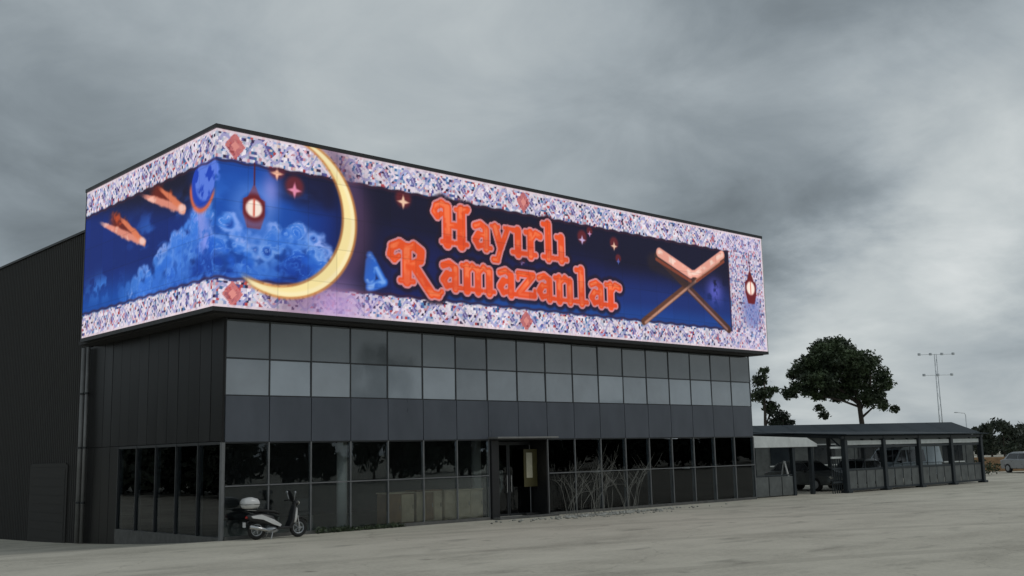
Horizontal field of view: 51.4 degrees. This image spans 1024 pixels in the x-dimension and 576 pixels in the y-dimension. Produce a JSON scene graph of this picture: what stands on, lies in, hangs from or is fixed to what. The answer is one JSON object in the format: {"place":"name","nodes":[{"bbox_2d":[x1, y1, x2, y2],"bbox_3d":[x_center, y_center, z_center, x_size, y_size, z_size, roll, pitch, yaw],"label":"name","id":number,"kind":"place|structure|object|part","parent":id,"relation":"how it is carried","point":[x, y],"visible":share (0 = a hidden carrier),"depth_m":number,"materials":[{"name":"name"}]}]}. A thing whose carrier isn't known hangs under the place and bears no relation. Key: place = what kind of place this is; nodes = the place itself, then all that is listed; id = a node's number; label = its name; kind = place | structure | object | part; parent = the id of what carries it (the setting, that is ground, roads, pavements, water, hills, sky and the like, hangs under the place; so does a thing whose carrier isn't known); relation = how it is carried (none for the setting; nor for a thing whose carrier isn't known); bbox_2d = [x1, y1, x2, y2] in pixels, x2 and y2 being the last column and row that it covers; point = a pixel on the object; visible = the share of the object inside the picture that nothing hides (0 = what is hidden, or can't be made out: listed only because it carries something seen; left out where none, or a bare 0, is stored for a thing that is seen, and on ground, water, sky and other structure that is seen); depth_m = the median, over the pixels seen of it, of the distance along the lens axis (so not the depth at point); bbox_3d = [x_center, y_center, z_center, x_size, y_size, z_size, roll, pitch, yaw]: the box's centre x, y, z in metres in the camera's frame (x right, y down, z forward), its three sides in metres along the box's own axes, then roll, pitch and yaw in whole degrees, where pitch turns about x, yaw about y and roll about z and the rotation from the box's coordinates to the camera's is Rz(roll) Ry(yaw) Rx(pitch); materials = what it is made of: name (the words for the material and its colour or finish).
{"place":"outdoors","nodes":[
{"label":"outdoors","id":0,"kind":"place"},
{"bbox_2d":[256,501,279,532],"bbox_3d":[-7.035,6.591,30.614,0.480,0.880,0.480,-6,-10,30],"label":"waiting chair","id":1,"kind":"object","parent":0,"point":[262,505],"visible":0.18,"depth_m":30.72,"materials":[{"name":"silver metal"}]},
{"bbox_2d":[296,499,313,528],"bbox_3d":[-6.200,6.753,31.775,0.480,0.880,0.480,2,-9,-20],"label":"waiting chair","id":2,"kind":"object","parent":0,"point":[302,506],"visible":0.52,"depth_m":31.97,"materials":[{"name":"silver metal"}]},
{"bbox_2d":[376,491,414,524],"bbox_3d":[-3.568,6.766,32.603,1.040,0.990,0.610,7,-12,-42],"label":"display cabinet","id":3,"kind":"object","parent":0,"point":[401,506],"visible":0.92,"depth_m":32.37,"materials":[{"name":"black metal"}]},
{"bbox_3d":[-3.560,6.697,32.230,0.476,0.830,0.038,7,-12,-42],"label":"cabinet door","id":4,"kind":"part","parent":3,"relation":"part of","materials":[{"name":"brown wood"}]},
{"bbox_3d":[-3.191,6.741,32.565,0.476,0.830,0.038,7,-12,-42],"label":"cabinet door","id":5,"kind":"part","parent":3,"relation":"part of","materials":[{"name":"beige wood"}]},
{"bbox_2d":[405,489,442,522],"bbox_3d":[-2.758,6.847,33.343,1.040,1.020,0.610,7,-12,-42],"label":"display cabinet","id":6,"kind":"object","parent":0,"point":[433,504],"visible":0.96,"depth_m":33.13,"materials":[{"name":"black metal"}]},
{"bbox_3d":[-2.811,6.771,32.913,0.309,0.860,0.038,7,-12,-42],"label":"cabinet door","id":7,"kind":"part","parent":6,"relation":"part of","materials":[{"name":"beige wood"}]},
{"bbox_3d":[-2.565,6.800,33.137,0.309,0.860,0.038,7,-12,-42],"label":"cabinet door","id":8,"kind":"part","parent":6,"relation":"part of","materials":[{"name":"beige wood"}]},
{"bbox_3d":[-2.319,6.830,33.360,0.309,0.860,0.038,7,-12,-42],"label":"cabinet door","id":9,"kind":"part","parent":6,"relation":"part of","materials":[{"name":"beige wood"}]},
{"bbox_2d":[440,488,482,520],"bbox_3d":[-1.726,6.984,34.279,1.640,0.990,0.610,7,-12,-42],"label":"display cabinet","id":10,"kind":"object","parent":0,"point":[470,502],"visible":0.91,"depth_m":34.07,"materials":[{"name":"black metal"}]},
{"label":"cabinet door","id":11,"kind":"part","parent":10,"relation":"part of","materials":[{"name":"beige wood"}]},
{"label":"cabinet door","id":12,"kind":"part","parent":10,"relation":"part of","materials":[{"name":"beige wood"}]},
{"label":"cabinet door","id":13,"kind":"part","parent":10,"relation":"part of","materials":[{"name":"beige wood"}]},
{"bbox_2d":[0,452,1023,575],"bbox_3d":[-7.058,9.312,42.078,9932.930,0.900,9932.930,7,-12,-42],"label":"ground","id":14,"kind":"structure","parent":0,"point":[975,528],"depth_m":24.45,"materials":[{"name":"concrete"}]},
{"bbox_2d":[0,230,92,542],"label":"warehouse building","id":15,"kind":"structure","parent":14,"relation":"on","point":[41,290],"depth_m":39.14,"materials":[{"name":"grey metal"}]},
{"bbox_2d":[27,463,68,542],"bbox_3d":[-16.456,7.630,37.629,0.053,2.800,3.700,7,-12,-42],"label":"service door","id":16,"kind":"structure","parent":15,"relation":"in","point":[48,487],"depth_m":37.49,"materials":[{"name":"grey metal"}]},
{"bbox_2d":[239,490,306,539],"bbox_3d":[-6.388,6.111,28.653,1.875,1.264,0.649,5,-11,-36],"label":"motor scooter","id":17,"kind":"object","parent":14,"relation":"on","point":[257,517],"visible":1,"depth_m":28.38,"materials":[{"name":"metal"}]},
{"bbox_2d":[315,521,405,533],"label":"weeds","id":18,"kind":"object","parent":14,"relation":"on","point":[341,529],"visible":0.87,"depth_m":30.88,"materials":[{"name":"green plant"}]},
{"bbox_2d":[74,312,762,543],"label":"showroom building","id":19,"kind":"structure","parent":14,"relation":"on","point":[196,429],"depth_m":34.80,"materials":[{"name":"grey glass"}]},
{"bbox_2d":[80,123,768,354],"bbox_3d":[-1.653,-0.229,40.193,25.470,5.100,9.200,7,-12,-42],"label":"video screen","id":20,"kind":"object","parent":19,"relation":"on","point":[216,217],"visible":1,"depth_m":33.05,"materials":[{"name":"multicoloured"}]},
{"bbox_2d":[499,442,508,515],"bbox_3d":[-0.517,6.446,35.840,1.060,2.460,0.114,7,-12,-42],"label":"door","id":21,"kind":"structure","parent":19,"relation":"in","point":[503,446],"depth_m":36.09,"materials":[{"name":"black glass"}]},
{"bbox_2d":[508,442,531,514],"bbox_3d":[0.279,6.541,36.564,1.060,2.460,0.114,7,-12,-42],"label":"door","id":22,"kind":"structure","parent":19,"relation":"in","point":[519,495],"depth_m":36.54,"materials":[{"name":"black glass"}]},
{"bbox_2d":[522,445,540,514],"bbox_3d":[0.642,6.588,36.531,0.680,2.360,0.240,7,-12,-42],"label":"banner stand","id":23,"kind":"object","parent":14,"relation":"on","point":[530,465],"visible":0.91,"depth_m":36.55,"materials":[{"name":"beige metal"}]},
{"bbox_2d":[554,467,606,514],"bbox_3d":[2.237,6.788,36.153,0.654,1.841,2.743,-9,-12,40],"label":"bare shrub","id":24,"kind":"object","parent":14,"relation":"on","point":[576,492],"visible":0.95,"depth_m":36.00,"materials":[{"name":"grey plant"}]},
{"bbox_2d":[575,444,618,513],"bbox_3d":[2.980,6.567,36.654,2.721,2.400,1.009,7,-12,-42],"label":"bare shrub","id":25,"kind":"object","parent":14,"relation":"on","point":[598,503],"visible":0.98,"depth_m":36.78,"materials":[{"name":"grey plant"}]},
{"bbox_2d":[491,503,726,523],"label":"pebbles","id":26,"kind":"object","parent":14,"relation":"on","point":[603,514],"visible":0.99,"depth_m":35.75,"materials":[{"name":"grey gravel"}]},
{"bbox_2d":[598,454,657,509],"bbox_3d":[4.160,6.919,37.935,3.275,2.045,0.855,7,-12,-42],"label":"bare shrub","id":27,"kind":"object","parent":14,"relation":"on","point":[631,485],"visible":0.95,"depth_m":38.02,"materials":[{"name":"grey plant"}]},
{"bbox_2d":[689,436,816,496],"bbox_3d":[10.886,8.009,47.805,5.000,2.620,3.460,7,-12,-42],"label":"kiosk","id":28,"kind":"object","parent":14,"relation":"on","point":[780,485],"visible":0.42,"depth_m":46.58,"materials":[{"name":"grey metal"}]},
{"bbox_2d":[750,366,780,425],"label":"tree","id":29,"kind":"object","parent":14,"relation":"on","point":[762,394],"visible":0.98,"depth_m":79.96,"materials":[{"name":"green plant"}]},
{"bbox_2d":[766,406,795,424],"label":"tree","id":30,"kind":"object","parent":14,"relation":"on","point":[783,419],"visible":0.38,"depth_m":79.95,"materials":[{"name":"green plant"}]},
{"bbox_2d":[781,461,788,474],"bbox_3d":[12.254,8.512,47.653,0.640,1.517,0.660,-4,-9,18],"label":"sandwich board","id":31,"kind":"object","parent":14,"relation":"on","point":[784,462],"visible":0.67,"depth_m":47.54,"materials":[{"name":"white paint"}]},
{"bbox_2d":[764,460,842,490],"bbox_3d":[14.604,9.265,52.576,2.200,1.440,4.190,4,-11,-32],"label":"parked car","id":32,"kind":"object","parent":14,"relation":"on","point":[822,471],"visible":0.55,"depth_m":51.84,"materials":[{"name":"black metal"}]},
{"bbox_3d":[13.475,8.929,53.042,0.155,0.360,1.140,4,-11,-32],"label":"side window","id":33,"kind":"part","parent":32,"relation":"part of","materials":[{"name":"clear glass"}]},
{"bbox_3d":[14.136,8.754,52.019,0.155,0.360,1.160,4,-11,-32],"label":"side window","id":34,"kind":"part","parent":32,"relation":"part of","materials":[{"name":"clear glass"}]},
{"bbox_2d":[678,422,979,477],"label":"storage shed","id":35,"kind":"structure","parent":14,"relation":"on","point":[768,459],"depth_m":68.53,"materials":[{"name":"grey metal"}]},
{"bbox_2d":[770,448,789,466],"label":"window","id":36,"kind":"structure","parent":35,"relation":"in","point":[777,455],"depth_m":66.52,"materials":[{"name":"grey glass"}]},
{"bbox_2d":[814,444,836,465],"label":"window","id":37,"kind":"structure","parent":35,"relation":"in","point":[820,450],"depth_m":67.10,"materials":[{"name":"grey glass"}]},
{"bbox_2d":[858,444,877,458],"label":"window","id":38,"kind":"structure","parent":35,"relation":"in","point":[869,453],"depth_m":67.75,"materials":[{"name":"grey glass"}]},
{"bbox_2d":[943,443,964,461],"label":"window","id":39,"kind":"structure","parent":35,"relation":"in","point":[945,452],"depth_m":68.95,"materials":[{"name":"grey glass"}]},
{"bbox_2d":[830,447,842,493],"bbox_3d":[14.674,8.229,48.057,0.860,2.090,0.105,7,-12,-42],"label":"link fence","id":40,"kind":"object","parent":14,"relation":"on","point":[837,469],"visible":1,"depth_m":48.01,"materials":[{"name":"grey metal"}]},
{"bbox_2d":[779,334,899,423],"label":"tree","id":41,"kind":"object","parent":14,"relation":"on","point":[842,369],"visible":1,"depth_m":79.43,"materials":[{"name":"green plant"}]},
{"bbox_2d":[828,458,880,487],"bbox_3d":[17.804,9.565,54.968,2.200,1.440,4.190,-9,-12,41],"label":"parked car","id":42,"kind":"object","parent":14,"relation":"on","point":[868,462],"visible":0.08,"depth_m":54.56,"materials":[{"name":"black metal"}]},
{"bbox_3d":[18.148,9.025,54.350,0.155,0.360,1.160,-9,-12,41],"label":"side window","id":43,"kind":"part","parent":42,"relation":"part of","materials":[{"name":"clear glass"}]},
{"bbox_3d":[18.963,9.149,55.263,0.155,0.360,1.140,-9,-12,41],"label":"side window","id":44,"kind":"part","parent":42,"relation":"part of","materials":[{"name":"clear glass"}]},
{"bbox_2d":[753,431,988,492],"bbox_3d":[18.631,8.798,54.911,14.780,2.900,5.800,7,-12,-42],"label":"carport","id":45,"kind":"object","parent":14,"relation":"on","point":[884,476],"visible":0.94,"depth_m":52.54,"materials":[{"name":"black metal"}]},
{"bbox_2d":[871,446,942,483],"bbox_3d":[21.661,9.841,59.061,4.870,1.980,2.200,4,-11,-32],"label":"parked van","id":46,"kind":"object","parent":14,"relation":"on","point":[906,453],"visible":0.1,"depth_m":58.42,"materials":[{"name":"white metal"}]},
{"bbox_3d":[21.143,9.143,57.818,0.900,0.640,0.115,4,-11,-32],"label":"side window","id":47,"kind":"part","parent":46,"relation":"part of","materials":[{"name":"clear glass"}]},
{"bbox_3d":[22.239,9.226,58.512,1.500,0.640,0.115,4,-11,-32],"label":"side window","id":48,"kind":"part","parent":46,"relation":"part of","materials":[{"name":"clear glass"}]},
{"bbox_2d":[917,352,954,421],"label":"utility pole","id":49,"kind":"object","parent":14,"relation":"on","point":[952,353],"visible":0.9,"depth_m":99.75,"materials":[{"name":"grey metal"}]},
{"bbox_2d":[971,426,999,456],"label":"tree","id":50,"kind":"object","parent":14,"relation":"on","point":[989,449],"visible":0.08,"depth_m":150.07,"materials":[{"name":"green plant"}]},
{"bbox_2d":[974,459,1000,474],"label":"hedge","id":51,"kind":"object","parent":14,"relation":"on","point":[989,468],"visible":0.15,"depth_m":69.48,"materials":[{"name":"green plant"}]},
{"bbox_2d":[973,435,1003,454],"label":"distant wood","id":52,"kind":"object","parent":14,"relation":"on","point":[985,452],"visible":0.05,"depth_m":183.78,"materials":[{"name":"green plant"}]},
{"bbox_2d":[985,432,1001,456],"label":"tree","id":53,"kind":"object","parent":14,"relation":"on","point":[996,451],"visible":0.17,"depth_m":161.43,"materials":[{"name":"green plant"}]},
{"bbox_2d":[974,455,1023,470],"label":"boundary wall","id":54,"kind":"structure","parent":14,"relation":"on","point":[995,460],"depth_m":78.96,"materials":[{"name":"beige concrete"}]},
{"bbox_2d":[975,417,1023,456],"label":"tree","id":55,"kind":"object","parent":14,"relation":"on","point":[1011,434],"visible":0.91,"depth_m":140.58,"materials":[{"name":"green plant"}]},
{"bbox_2d":[996,434,1023,454],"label":"tree","id":56,"kind":"object","parent":14,"relation":"on","point":[1020,441],"visible":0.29,"depth_m":166.72,"materials":[{"name":"green plant"}]},
{"bbox_2d":[1000,452,1023,472],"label":"parked car","id":57,"kind":"object","parent":14,"relation":"on","point":[1010,462],"visible":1,"depth_m":74.33,"materials":[{"name":"silver metal"}]},
{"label":"side window","id":58,"kind":"part","parent":57,"relation":"part of","materials":[{"name":"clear glass"}]},
{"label":"side window","id":59,"kind":"part","parent":57,"relation":"part of","materials":[{"name":"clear glass"}]},
{"bbox_2d":[1014,421,1023,451],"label":"tree","id":60,"kind":"object","parent":14,"relation":"on","point":[1021,425],"visible":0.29,"depth_m":152.37,"materials":[{"name":"green plant"}]},
{"bbox_2d":[0,0,1023,438],"label":"sky","id":61,"kind":"structure","parent":0,"point":[874,149],"materials":[{"name":"grey"}]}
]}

